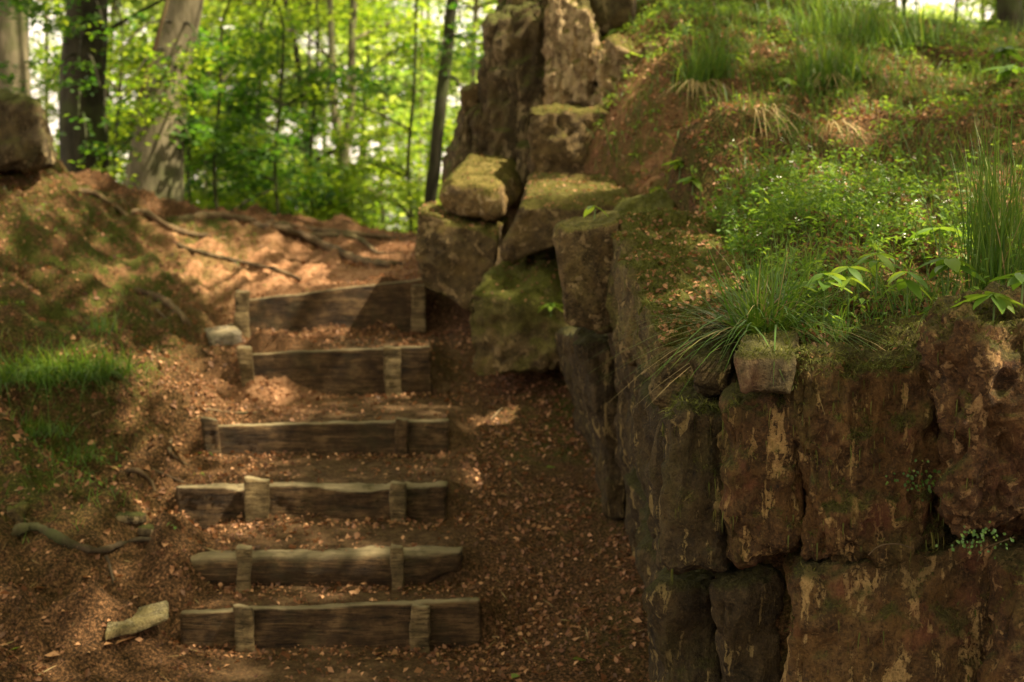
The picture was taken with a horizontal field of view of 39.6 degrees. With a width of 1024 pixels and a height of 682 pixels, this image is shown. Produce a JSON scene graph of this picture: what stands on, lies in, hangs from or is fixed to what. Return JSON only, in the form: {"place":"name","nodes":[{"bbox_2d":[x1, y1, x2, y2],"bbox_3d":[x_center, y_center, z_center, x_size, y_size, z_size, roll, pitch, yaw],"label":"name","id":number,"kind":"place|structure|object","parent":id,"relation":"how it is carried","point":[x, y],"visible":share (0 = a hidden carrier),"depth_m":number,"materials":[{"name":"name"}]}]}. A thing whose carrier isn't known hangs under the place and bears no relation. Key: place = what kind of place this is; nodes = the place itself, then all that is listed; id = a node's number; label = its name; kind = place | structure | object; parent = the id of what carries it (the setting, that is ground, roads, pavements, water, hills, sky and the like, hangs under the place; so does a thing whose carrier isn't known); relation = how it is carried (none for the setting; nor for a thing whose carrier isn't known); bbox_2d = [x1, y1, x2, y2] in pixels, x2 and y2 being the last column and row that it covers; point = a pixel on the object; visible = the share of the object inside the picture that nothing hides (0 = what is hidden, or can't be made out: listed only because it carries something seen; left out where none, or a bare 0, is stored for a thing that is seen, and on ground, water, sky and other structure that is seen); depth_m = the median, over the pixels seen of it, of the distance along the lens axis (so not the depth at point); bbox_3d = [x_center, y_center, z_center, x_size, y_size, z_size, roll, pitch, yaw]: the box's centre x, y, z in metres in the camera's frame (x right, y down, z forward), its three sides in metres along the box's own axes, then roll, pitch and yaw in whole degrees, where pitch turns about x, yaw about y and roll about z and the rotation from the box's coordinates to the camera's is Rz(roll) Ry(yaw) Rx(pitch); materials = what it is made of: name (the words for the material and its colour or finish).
{"place":"outdoors","nodes":[
{"label":"outdoors","id":0,"kind":"place"},
{"bbox_2d":[0,158,235,681],"bbox_3d":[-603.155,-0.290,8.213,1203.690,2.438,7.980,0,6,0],"label":"bank","id":1,"kind":"structure","parent":0,"point":[110,661],"depth_m":6.68,"materials":[{"name":"soil"}]},
{"bbox_2d":[7,501,27,523],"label":"boulder","id":2,"kind":"object","parent":1,"relation":"on","point":[16,512],"visible":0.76,"depth_m":5.60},
{"bbox_2d":[0,88,58,172],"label":"boulder","id":3,"kind":"object","parent":1,"relation":"on","point":[26,141],"visible":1,"depth_m":9.41,"materials":[{"name":"stone"}]},
{"bbox_2d":[14,407,95,443],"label":"grass tuft","id":4,"kind":"object","parent":1,"relation":"on","point":[48,431],"visible":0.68,"depth_m":6.36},
{"bbox_2d":[0,330,144,434],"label":"grass tuft","id":5,"kind":"object","parent":1,"relation":"on","point":[36,373],"visible":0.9,"depth_m":6.65,"materials":[{"name":"plant"}]},
{"bbox_2d":[11,522,150,583],"bbox_3d":[-1.644,0.817,5.589,0.638,0.221,0.259,0,6,0],"label":"tree root","id":6,"kind":"object","parent":1,"relation":"on","point":[53,534],"visible":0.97,"depth_m":5.53,"materials":[{"name":"brown plant"}]},
{"bbox_2d":[43,438,121,467],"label":"grass tuft","id":7,"kind":"object","parent":1,"relation":"on","point":[91,448],"visible":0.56,"depth_m":6.32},
{"bbox_2d":[4,337,168,405],"bbox_3d":[-2.030,0.130,6.773,0.805,0.321,0.680,-4,7,-35],"label":"grass tuft","id":8,"kind":"object","parent":1,"relation":"on","point":[100,369],"visible":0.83,"depth_m":6.74,"materials":[{"name":"plant"}]},
{"bbox_2d":[72,301,128,334],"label":"grass tuft","id":9,"kind":"object","parent":1,"relation":"on","point":[103,326],"visible":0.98,"depth_m":7.57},
{"bbox_2d":[0,170,258,543],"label":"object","id":10,"kind":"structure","parent":1,"relation":"on","point":[89,474],"depth_m":7.02,"materials":[{"name":"plant"}]},
{"bbox_2d":[115,511,145,523],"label":"flat stone","id":11,"kind":"object","parent":1,"relation":"on","point":[132,517],"visible":1,"depth_m":5.73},
{"bbox_2d":[105,601,168,640],"bbox_3d":[-1.369,1.016,5.184,0.260,0.089,0.114,-4,7,-31],"label":"flat stone","id":12,"kind":"object","parent":1,"relation":"on","point":[145,617],"visible":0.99,"depth_m":5.16,"materials":[{"name":"stone"}]},
{"bbox_2d":[9,186,272,529],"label":"undergrowth","id":13,"kind":"object","parent":1,"relation":"on","point":[101,483],"visible":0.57,"depth_m":6.63,"materials":[{"name":"green plant"}]},
{"bbox_2d":[134,287,191,325],"bbox_3d":[-2.099,-0.197,8.622,0.207,0.228,0.825,-3,7,-28],"label":"tree root","id":14,"kind":"object","parent":1,"relation":"on","point":[165,301],"visible":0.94,"depth_m":8.65,"materials":[{"name":"brown plant"}]},
{"bbox_2d":[130,208,226,238],"bbox_3d":[-2.416,-0.848,10.467,0.749,0.258,0.273,-4,7,-34],"label":"tree root","id":15,"kind":"object","parent":1,"relation":"on","point":[150,215],"visible":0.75,"depth_m":10.30,"materials":[{"name":"brown plant"}]},
{"bbox_2d":[204,324,241,346],"bbox_3d":[-1.735,-0.032,8.539,0.231,0.117,0.206,-3,7,-30],"label":"flat stone","id":16,"kind":"object","parent":1,"relation":"on","point":[230,334],"visible":0.97,"depth_m":8.48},
{"bbox_2d":[178,202,291,219],"bbox_3d":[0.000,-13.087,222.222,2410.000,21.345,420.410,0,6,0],"label":"forest slope","id":17,"kind":"structure","parent":0,"point":[281,216],"depth_m":12.64,"materials":[{"name":"soil"}]},
{"bbox_2d":[0,0,130,95],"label":"beech tree","id":18,"kind":"object","parent":17,"relation":"on","point":[14,42],"visible":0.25,"depth_m":15.12,"materials":[{"name":"green plant"}]},
{"bbox_2d":[29,2,200,180],"bbox_3d":[-8.695,-7.668,26.514,8.010,20.835,8.225,-4,7,-36],"label":"beech tree","id":19,"kind":"object","parent":17,"relation":"on","point":[46,47],"visible":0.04,"depth_m":25.26,"materials":[{"name":"green plant"}]},
{"bbox_2d":[30,0,250,207],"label":"sapling","id":20,"kind":"object","parent":17,"relation":"on","point":[118,112],"visible":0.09,"depth_m":16.57,"materials":[{"name":"green plant"}]},
{"bbox_2d":[27,0,272,201],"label":"beech tree","id":21,"kind":"object","parent":17,"relation":"on","point":[158,169],"visible":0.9,"depth_m":12.83,"materials":[{"name":"green plant"}]},
{"bbox_2d":[129,0,168,126],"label":"climbing stem","id":22,"kind":"object","parent":21,"relation":"attached to","point":[158,32],"visible":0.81,"depth_m":12.64,"materials":[{"name":"brown plant"}]},
{"bbox_2d":[30,0,346,173],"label":"beech tree","id":23,"kind":"object","parent":17,"relation":"on","point":[52,108],"visible":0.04,"depth_m":24.10,"materials":[{"name":"green plant"}]},
{"bbox_2d":[0,0,388,174],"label":"beech tree","id":24,"kind":"object","parent":17,"relation":"on","point":[83,129],"visible":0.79,"depth_m":13.21,"materials":[{"name":"green plant"}]},
{"bbox_2d":[106,30,300,211],"bbox_3d":[-3.442,-2.421,15.399,2.142,4.212,2.714,0,6,0],"label":"sapling","id":25,"kind":"object","parent":17,"relation":"on","point":[207,203],"visible":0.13,"depth_m":15.40,"materials":[{"name":"green plant"}]},
{"bbox_2d":[29,0,385,201],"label":"beech tree","id":26,"kind":"object","parent":17,"relation":"on","point":[156,9],"visible":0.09,"depth_m":22.15,"materials":[{"name":"green plant"}]},
{"bbox_2d":[117,0,357,211],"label":"sapling","id":27,"kind":"object","parent":17,"relation":"on","point":[192,128],"visible":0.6,"depth_m":14.20,"materials":[{"name":"green plant"}]},
{"bbox_2d":[119,0,412,214],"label":"sapling","id":28,"kind":"object","parent":17,"relation":"on","point":[276,152],"visible":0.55,"depth_m":14.76,"materials":[{"name":"green plant"}]},
{"bbox_2d":[108,0,430,193],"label":"beech tree","id":29,"kind":"object","parent":17,"relation":"on","point":[196,152],"visible":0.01,"depth_m":26.24,"materials":[{"name":"green plant"}]},
{"bbox_2d":[107,0,459,213],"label":"beech tree","id":30,"kind":"object","parent":17,"relation":"on","point":[447,137],"visible":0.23,"depth_m":18.00,"materials":[{"name":"green plant"}]},
{"bbox_2d":[207,0,371,213],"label":"sapling","id":31,"kind":"object","parent":17,"relation":"on","point":[309,48],"visible":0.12,"depth_m":21.74,"materials":[{"name":"green plant"}]},
{"bbox_2d":[109,0,477,231],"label":"beech tree","id":32,"kind":"object","parent":17,"relation":"on","point":[457,66],"visible":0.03,"depth_m":24.14,"materials":[{"name":"green plant"}]},
{"bbox_2d":[205,0,384,215],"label":"sapling","id":33,"kind":"object","parent":17,"relation":"on","point":[253,187],"visible":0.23,"depth_m":16.93,"materials":[{"name":"green plant"}]},
{"bbox_2d":[148,0,461,212],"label":"beech tree","id":34,"kind":"object","parent":17,"relation":"on","point":[408,98],"visible":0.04,"depth_m":26.10,"materials":[{"name":"green plant"}]},
{"bbox_2d":[184,25,456,230],"bbox_3d":[-4.027,-7.798,33.229,9.511,21.958,7.672,0,6,0],"label":"beech tree","id":35,"kind":"object","parent":17,"relation":"on","point":[324,109],"visible":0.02,"depth_m":32.96,"materials":[{"name":"green plant"}]},
{"bbox_2d":[202,0,482,213],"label":"tree","id":36,"kind":"object","parent":17,"relation":"on","point":[353,37],"visible":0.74,"depth_m":16.07,"materials":[{"name":"plant"}]},
{"bbox_2d":[228,0,475,227],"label":"beech tree","id":37,"kind":"object","parent":17,"relation":"on","point":[438,26],"visible":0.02,"depth_m":38.96,"materials":[{"name":"green plant"}]},
{"bbox_2d":[275,0,441,232],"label":"sapling","id":38,"kind":"object","parent":17,"relation":"on","point":[381,165],"visible":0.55,"depth_m":15.38,"materials":[{"name":"green plant"}]},
{"bbox_2d":[267,6,452,232],"bbox_3d":[-2.214,-7.480,20.942,6.506,20.076,7.353,5,8,39],"label":"beech tree","id":39,"kind":"object","parent":17,"relation":"on","point":[384,69],"visible":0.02,"depth_m":20.84,"materials":[{"name":"green plant"}]},
{"bbox_2d":[281,6,442,232],"bbox_3d":[-1.793,-2.138,18.562,2.092,5.428,2.892,-3,6,-25],"label":"sapling","id":40,"kind":"object","parent":17,"relation":"on","point":[398,140],"visible":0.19,"depth_m":18.20,"materials":[{"name":"green plant"}]},
{"bbox_2d":[279,0,451,226],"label":"sapling","id":41,"kind":"object","parent":17,"relation":"on","point":[327,210],"visible":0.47,"depth_m":15.96,"materials":[{"name":"green plant"}]},
{"bbox_2d":[332,13,410,229],"bbox_3d":[-2.397,-2.009,23.104,1.495,6.619,2.711,0,6,0],"label":"sapling","id":42,"kind":"object","parent":17,"relation":"on","point":[381,143],"visible":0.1,"depth_m":22.83,"materials":[{"name":"green plant"}]},
{"bbox_2d":[316,0,482,227],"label":"beech tree","id":43,"kind":"object","parent":17,"relation":"on","point":[425,107],"visible":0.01,"depth_m":36.50,"materials":[{"name":"green plant"}]},
{"bbox_2d":[338,0,488,205],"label":"beech tree","id":44,"kind":"object","parent":17,"relation":"on","point":[457,85],"visible":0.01,"depth_m":29.73,"materials":[{"name":"green plant"}]},
{"bbox_2d":[353,0,497,230],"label":"beech tree","id":45,"kind":"object","parent":17,"relation":"on","point":[485,6],"visible":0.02,"depth_m":23.65,"materials":[{"name":"green plant"}]},
{"bbox_2d":[395,0,483,203],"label":"beech tree","id":46,"kind":"object","parent":17,"relation":"on","point":[447,46],"visible":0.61,"depth_m":13.94,"materials":[{"name":"green plant"}]},
{"bbox_2d":[917,0,995,28],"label":"sapling","id":47,"kind":"object","parent":17,"relation":"on","point":[938,8],"visible":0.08,"depth_m":17.29,"materials":[{"name":"green plant"}]},
{"bbox_2d":[954,0,995,30],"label":"sapling","id":48,"kind":"object","parent":17,"relation":"on","point":[972,5],"visible":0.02,"depth_m":14.30,"materials":[{"name":"green plant"}]},
{"bbox_2d":[127,191,649,681],"bbox_3d":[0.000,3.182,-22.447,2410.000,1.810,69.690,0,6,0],"label":"path","id":49,"kind":"structure","parent":0,"point":[567,469],"depth_m":6.15,"materials":[{"name":"soil"}]},
{"bbox_2d":[170,234,300,280],"bbox_3d":[-1.906,-0.579,9.860,1.133,0.312,0.273,4,7,34],"label":"tree root","id":50,"kind":"object","parent":49,"relation":"on","point":[228,259],"visible":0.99,"depth_m":9.93,"materials":[{"name":"brown plant"}]},
{"bbox_2d":[177,211,401,239],"bbox_3d":[-1.804,-0.904,11.357,1.859,0.274,0.749,-2,6,-19],"label":"tree root","id":51,"kind":"object","parent":49,"relation":"on","point":[243,219],"visible":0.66,"depth_m":11.18,"materials":[{"name":"brown plant"}]},
{"bbox_2d":[176,476,448,529],"bbox_3d":[-0.857,0.696,6.109,1.168,0.256,0.160,0,6,0],"label":"timber step","id":52,"kind":"object","parent":49,"relation":"on","point":[206,506],"visible":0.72,"depth_m":6.08,"materials":[{"name":"brown wood"}]},
{"bbox_2d":[0,168,648,681],"bbox_3d":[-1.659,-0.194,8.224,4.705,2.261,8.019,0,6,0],"label":"leaf litter","id":53,"kind":"object","parent":49,"relation":"on","point":[348,522],"visible":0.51,"depth_m":6.36,"materials":[{"name":"plant"}]},
{"bbox_2d":[200,416,448,457],"bbox_3d":[-0.888,0.476,6.788,1.177,0.244,0.122,0,6,0],"label":"timber step","id":54,"kind":"object","parent":49,"relation":"on","point":[401,436],"visible":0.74,"depth_m":6.78,"materials":[{"name":"brown wood"}]},
{"bbox_2d":[247,221,405,267],"bbox_3d":[-1.362,-0.717,10.559,0.405,0.331,2.071,-5,8,-41],"label":"tree root","id":55,"kind":"object","parent":49,"relation":"on","point":[300,235],"visible":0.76,"depth_m":10.74,"materials":[{"name":"brown plant"}]},
{"bbox_2d":[191,544,462,593],"bbox_3d":[-0.763,0.901,5.641,1.134,0.232,0.213,0,6,0],"label":"timber step","id":56,"kind":"object","parent":49,"relation":"on","point":[243,567],"visible":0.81,"depth_m":5.61,"materials":[{"name":"brown wood"}]},
{"bbox_2d":[233,278,426,338],"bbox_3d":[-1.105,-0.176,8.668,1.172,0.415,0.123,0,6,0],"label":"timber step","id":57,"kind":"object","parent":49,"relation":"on","point":[401,305],"visible":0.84,"depth_m":8.66,"materials":[{"name":"brown wood"}]},
{"bbox_2d":[180,597,481,652],"bbox_3d":[-0.679,1.097,5.340,1.138,0.252,0.116,0,6,0],"label":"timber step","id":58,"kind":"object","parent":49,"relation":"on","point":[424,625],"visible":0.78,"depth_m":5.34,"materials":[{"name":"brown wood"}]},
{"bbox_2d":[236,345,432,396],"bbox_3d":[-0.952,0.189,7.658,1.048,0.340,0.122,0,6,0],"label":"timber step","id":59,"kind":"object","parent":49,"relation":"on","point":[388,370],"visible":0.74,"depth_m":7.66,"materials":[{"name":"brown wood"}]},
{"bbox_2d":[307,231,387,254],"bbox_3d":[-1.248,-0.760,10.999,0.227,0.166,0.996,-6,8,-43],"label":"tree root","id":60,"kind":"object","parent":49,"relation":"on","point":[369,246],"visible":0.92,"depth_m":11.09,"materials":[{"name":"brown plant"}]},
{"bbox_2d":[414,202,508,310],"bbox_3d":[-0.291,-0.498,8.492,0.548,0.656,0.842,0,6,0],"label":"boulder","id":61,"kind":"object","parent":49,"relation":"on","point":[455,262],"visible":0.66,"depth_m":8.14,"materials":[{"name":"stone"}]},
{"bbox_2d":[439,154,524,220],"bbox_3d":[-0.161,-0.928,8.562,0.402,0.402,0.768,1,6,14],"label":"boulder","id":62,"kind":"object","parent":61,"relation":"on","point":[460,197],"visible":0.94,"depth_m":8.28,"materials":[{"name":"stone"}]},
{"bbox_2d":[419,103,673,366],"bbox_3d":[-0.151,-0.356,7.037,2.242,1.902,4.310,3,7,26],"label":"moss","id":63,"kind":"object","parent":62,"relation":"on","point":[502,162],"visible":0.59,"depth_m":7.69,"materials":[{"name":"plant"}]},
{"bbox_2d":[0,10,1021,681],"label":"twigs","id":64,"kind":"object","parent":49,"relation":"on","point":[426,332],"visible":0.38,"depth_m":6.28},
{"bbox_2d":[469,246,572,375],"bbox_3d":[0.071,-0.182,7.585,0.587,0.686,0.742,0,6,0],"label":"boulder","id":65,"kind":"object","parent":49,"relation":"on","point":[515,319],"visible":0.66,"depth_m":7.33,"materials":[{"name":"stone"}]},
{"bbox_2d":[554,209,1023,681],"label":"retaining wall","id":66,"kind":"structure","parent":49,"relation":"on","point":[714,608],"depth_m":3.53,"materials":[{"name":"stone"}]},
{"bbox_2d":[552,210,619,333],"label":"stone block","id":67,"kind":"structure","parent":66,"relation":"on","point":[584,249],"depth_m":5.51,"materials":[{"name":"stone"}]},
{"bbox_2d":[584,218,909,410],"bbox_3d":[0.721,-0.081,3.883,1.068,0.511,1.124,0,6,0],"label":"grass tuft","id":68,"kind":"object","parent":66,"relation":"on","point":[757,310],"visible":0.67,"depth_m":3.85,"materials":[{"name":"plant"}]},
{"bbox_2d":[610,206,1023,666],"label":"moss","id":69,"kind":"object","parent":66,"relation":"on","point":[684,288],"visible":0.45,"depth_m":3.90,"materials":[{"name":"plant"}]},
{"bbox_2d":[620,249,1023,681],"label":"moss","id":70,"kind":"object","parent":66,"relation":"on","point":[932,533],"visible":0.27,"depth_m":3.51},
{"bbox_2d":[935,521,1013,558],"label":"creeping plant","id":71,"kind":"object","parent":66,"relation":"attached to","point":[977,535],"visible":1,"depth_m":3.23,"materials":[{"name":"green plant"}]},
{"bbox_2d":[950,291,1023,320],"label":"leafy plant","id":72,"kind":"object","parent":66,"relation":"on","point":[1002,302],"visible":0.93,"depth_m":3.29,"materials":[{"name":"green plant"}]},
{"bbox_2d":[29,0,993,201],"label":"sky","id":73,"kind":"structure","parent":0,"point":[36,26],"materials":[{"name":"white"}]},
{"bbox_2d":[505,0,1023,677],"bbox_3d":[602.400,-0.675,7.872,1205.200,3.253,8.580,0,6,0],"label":"hillside","id":74,"kind":"structure","parent":0,"point":[677,150],"depth_m":6.84,"materials":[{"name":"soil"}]},
{"bbox_2d":[441,103,480,184],"bbox_3d":[-0.258,-1.312,9.421,0.424,0.816,0.855,0,6,0],"label":"rock slab","id":75,"kind":"object","parent":74,"relation":"on","point":[458,148],"visible":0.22,"depth_m":9.09,"materials":[{"name":"stone"}]},
{"bbox_2d":[460,83,479,115],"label":"boulder","id":76,"kind":"object","parent":75,"relation":"on","point":[469,99],"visible":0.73,"depth_m":9.11,"materials":[{"name":"stone"}]},
{"bbox_2d":[469,0,548,161],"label":"rock slab","id":77,"kind":"object","parent":74,"relation":"on","point":[511,86],"visible":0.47,"depth_m":8.85,"materials":[{"name":"stone"}]},
{"bbox_2d":[515,140,529,186],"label":"boulder","id":78,"kind":"object","parent":74,"relation":"on","point":[522,150],"visible":0.38,"depth_m":8.74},
{"bbox_2d":[499,172,629,261],"bbox_3d":[0.279,-0.683,7.719,0.693,0.484,0.865,0,6,0],"label":"boulder","id":79,"kind":"object","parent":74,"relation":"on","point":[531,230],"visible":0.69,"depth_m":7.42,"materials":[{"name":"stone"}]},
{"bbox_2d":[526,101,610,174],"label":"stone block","id":80,"kind":"structure","parent":74,"relation":"on","point":[560,139],"depth_m":8.33,"materials":[{"name":"stone"}]},
{"bbox_2d":[541,0,603,107],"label":"rock slab","id":81,"kind":"object","parent":80,"relation":"on","point":[573,38],"visible":0.69,"depth_m":8.65,"materials":[{"name":"stone"}]},
{"bbox_2d":[589,0,636,33],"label":"stone block","id":82,"kind":"structure","parent":74,"relation":"on","point":[611,14],"depth_m":9.31,"materials":[{"name":"stone"}]},
{"bbox_2d":[587,26,661,106],"bbox_3d":[0.732,-1.665,8.693,0.549,0.585,0.828,1,6,6],"label":"boulder","id":83,"kind":"object","parent":74,"relation":"on","point":[609,59],"visible":0.55,"depth_m":8.45,"materials":[{"name":"stone"}]},
{"bbox_2d":[614,190,675,216],"bbox_3d":[0.599,-0.580,6.582,0.360,0.244,0.644,1,6,10],"label":"boulder","id":84,"kind":"object","parent":74,"relation":"on","point":[664,203],"visible":0.24,"depth_m":6.66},
{"bbox_2d":[418,26,909,372],"bbox_3d":[0.310,-0.978,6.580,1.714,2.442,6.438,0,6,0],"label":"moss","id":85,"kind":"object","parent":74,"relation":"on","point":[693,298],"visible":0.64,"depth_m":5.05,"materials":[{"name":"plant"}]},
{"bbox_2d":[662,32,738,91],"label":"grass tuft","id":86,"kind":"object","parent":74,"relation":"on","point":[698,75],"visible":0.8,"depth_m":7.70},
{"bbox_2d":[665,10,752,79],"bbox_3d":[1.097,-1.629,7.758,0.510,0.400,0.451,-5,8,-42],"label":"grass tuft","id":87,"kind":"object","parent":74,"relation":"on","point":[720,63],"visible":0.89,"depth_m":7.73,"materials":[{"name":"plant"}]},
{"bbox_2d":[657,79,746,115],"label":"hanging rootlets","id":88,"kind":"object","parent":87,"relation":"hanging from","point":[703,86],"visible":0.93,"depth_m":7.56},
{"bbox_2d":[713,103,829,150],"bbox_3d":[1.158,-0.935,6.251,0.369,0.240,0.432,-6,8,-44],"label":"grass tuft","id":89,"kind":"object","parent":74,"relation":"hanging from","point":[764,114],"visible":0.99,"depth_m":6.33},
{"bbox_2d":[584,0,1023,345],"bbox_3d":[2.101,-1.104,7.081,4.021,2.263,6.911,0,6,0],"label":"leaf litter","id":90,"kind":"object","parent":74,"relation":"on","point":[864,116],"visible":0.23,"depth_m":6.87,"materials":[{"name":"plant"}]},
{"bbox_2d":[593,0,1023,335],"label":"undergrowth","id":91,"kind":"object","parent":74,"relation":"on","point":[834,249],"visible":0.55,"depth_m":6.02,"materials":[{"name":"green plant"}]},
{"bbox_2d":[787,273,852,330],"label":"leafy plant","id":92,"kind":"object","parent":74,"relation":"on","point":[824,285],"visible":0.93,"depth_m":3.92,"materials":[{"name":"green plant"}]},
{"bbox_2d":[780,15,868,86],"bbox_3d":[1.742,-1.609,7.826,0.621,0.423,0.643,-5,7,-38],"label":"grass tuft","id":93,"kind":"object","parent":74,"relation":"on","point":[811,63],"visible":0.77,"depth_m":7.76,"materials":[{"name":"plant"}]},
{"bbox_2d":[755,0,923,37],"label":"grass tuft","id":94,"kind":"object","parent":74,"relation":"on","point":[818,14],"visible":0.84,"depth_m":8.42,"materials":[{"name":"plant"}]},
{"bbox_2d":[818,266,870,326],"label":"leafy plant","id":95,"kind":"object","parent":74,"relation":"on","point":[855,273],"visible":0.81,"depth_m":3.98,"materials":[{"name":"green plant"}]},
{"bbox_2d":[790,15,918,81],"bbox_3d":[1.864,-1.599,7.823,0.654,0.360,0.963,-2,6,-20],"label":"grass tuft","id":96,"kind":"object","parent":74,"relation":"on","point":[846,69],"visible":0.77,"depth_m":7.69,"materials":[{"name":"plant"}]},
{"bbox_2d":[699,127,1023,297],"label":"flowering herb","id":97,"kind":"object","parent":74,"relation":"on","point":[736,238],"visible":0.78,"depth_m":5.03,"materials":[{"name":"green plant"}]},
{"bbox_2d":[852,253,903,298],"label":"leafy plant","id":98,"kind":"object","parent":74,"relation":"on","point":[886,261],"visible":0.92,"depth_m":4.07,"materials":[{"name":"green plant"}]},
{"bbox_2d":[821,0,976,47],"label":"grass tuft","id":99,"kind":"object","parent":74,"relation":"on","point":[894,27],"visible":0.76,"depth_m":8.25,"materials":[{"name":"plant"}]},
{"bbox_2d":[883,271,932,316],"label":"leafy plant","id":100,"kind":"object","parent":74,"relation":"on","point":[915,288],"visible":0.92,"depth_m":3.94,"materials":[{"name":"green plant"}]},
{"bbox_2d":[914,257,985,293],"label":"leafy plant","id":101,"kind":"object","parent":74,"relation":"on","point":[952,263],"visible":0.93,"depth_m":4.14,"materials":[{"name":"green plant"}]},
{"bbox_2d":[894,103,1023,291],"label":"grass tuft","id":102,"kind":"object","parent":74,"relation":"on","point":[990,246],"visible":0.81,"depth_m":4.19,"materials":[{"name":"plant"}]},
{"bbox_2d":[979,46,1023,65],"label":"leafy plant","id":103,"kind":"object","parent":74,"relation":"on","point":[1002,50],"visible":0.92,"depth_m":7.92,"materials":[{"name":"green plant"}]},
{"bbox_2d":[996,0,1023,35],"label":"beech tree","id":104,"kind":"object","parent":74,"relation":"on","point":[1006,9],"visible":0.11,"depth_m":10.91,"materials":[{"name":"brown plant"}]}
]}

